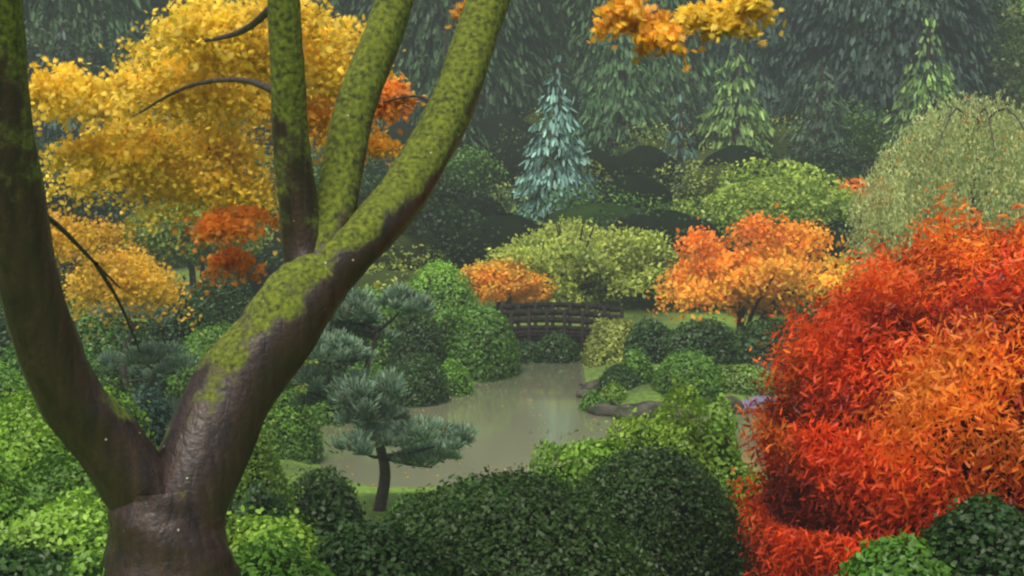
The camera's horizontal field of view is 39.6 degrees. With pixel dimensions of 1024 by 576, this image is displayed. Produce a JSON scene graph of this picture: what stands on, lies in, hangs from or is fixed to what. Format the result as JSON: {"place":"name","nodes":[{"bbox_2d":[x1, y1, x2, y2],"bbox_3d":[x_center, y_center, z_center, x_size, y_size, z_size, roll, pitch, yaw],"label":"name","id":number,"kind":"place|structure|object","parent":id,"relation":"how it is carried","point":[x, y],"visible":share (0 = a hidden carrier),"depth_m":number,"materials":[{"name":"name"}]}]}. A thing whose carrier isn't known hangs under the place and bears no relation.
{"place":"outdoors","nodes":[
{"label":"outdoors","id":0,"kind":"place"},
{"bbox_2d":[60,50,816,522],"bbox_3d":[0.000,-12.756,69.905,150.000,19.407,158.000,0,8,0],"label":"ground","id":1,"kind":"structure","parent":0,"point":[638,308],"depth_m":34.77,"materials":[{"name":"green plant"}]},
{"bbox_2d":[0,0,510,575],"bbox_3d":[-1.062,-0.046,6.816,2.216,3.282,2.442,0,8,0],"label":"tree trunk","id":2,"kind":"object","parent":1,"relation":"on","point":[168,500],"visible":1,"depth_m":6.54,"materials":[{"name":"plant"}]},
{"bbox_2d":[28,0,786,340],"bbox_3d":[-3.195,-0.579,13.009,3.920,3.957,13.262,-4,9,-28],"label":"maple leaves","id":3,"kind":"object","parent":1,"relation":"on","point":[138,156],"visible":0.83,"depth_m":10.11,"materials":[{"name":"yellow plant"}]},
{"bbox_2d":[0,0,1023,575],"bbox_3d":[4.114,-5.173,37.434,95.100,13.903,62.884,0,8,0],"label":"shrubs","id":4,"kind":"object","parent":1,"relation":"on","point":[568,260],"visible":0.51,"depth_m":25.64,"materials":[{"name":"green plant"}]},
{"bbox_2d":[0,95,1023,575],"bbox_3d":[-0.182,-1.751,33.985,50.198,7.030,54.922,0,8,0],"label":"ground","id":5,"kind":"structure","parent":1,"relation":"on","point":[646,155],"depth_m":38.72,"materials":[{"name":"green plant"}]},
{"bbox_2d":[23,0,1023,468],"bbox_3d":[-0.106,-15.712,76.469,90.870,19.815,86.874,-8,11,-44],"label":"pine needles","id":6,"kind":"object","parent":1,"relation":"on","point":[861,58],"visible":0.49,"depth_m":57.28,"materials":[{"name":"green plant"}]},
{"bbox_2d":[49,0,1023,511],"bbox_3d":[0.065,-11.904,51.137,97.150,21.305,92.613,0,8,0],"label":"tree trunks","id":7,"kind":"object","parent":1,"relation":"on","point":[383,458],"visible":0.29,"depth_m":21.89,"materials":[{"name":"brown wood"}]},
{"bbox_2d":[499,302,623,353],"bbox_3d":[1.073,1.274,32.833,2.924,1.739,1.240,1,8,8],"label":"bridge","id":8,"kind":"structure","parent":1,"relation":"on","point":[535,332],"depth_m":32.26,"materials":[{"name":"brown wood"}]},
{"bbox_2d":[150,145,1023,575],"bbox_3d":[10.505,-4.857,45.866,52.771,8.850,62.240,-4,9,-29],"label":"autumn leaves","id":9,"kind":"object","parent":1,"relation":"on","point":[804,505],"visible":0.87,"depth_m":8.63,"materials":[{"name":"orange plant"}]},
{"bbox_2d":[498,358,776,419],"bbox_3d":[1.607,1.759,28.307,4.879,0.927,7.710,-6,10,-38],"label":"rocks","id":10,"kind":"object","parent":1,"relation":"on","point":[607,409],"visible":0.33,"depth_m":26.35,"materials":[{"name":"stone"}]},
{"bbox_2d":[741,395,776,410],"bbox_3d":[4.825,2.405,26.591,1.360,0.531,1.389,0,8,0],"label":"gravel","id":11,"kind":"structure","parent":1,"relation":"on","point":[758,398],"depth_m":27.00,"materials":[{"name":"grey gravel"}]},
{"bbox_2d":[315,358,786,486],"bbox_3d":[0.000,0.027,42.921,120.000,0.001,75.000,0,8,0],"label":"pond water","id":12,"kind":"structure","parent":0,"point":[504,442],"depth_m":25.47,"materials":[{"name":"liquid"}]}
]}

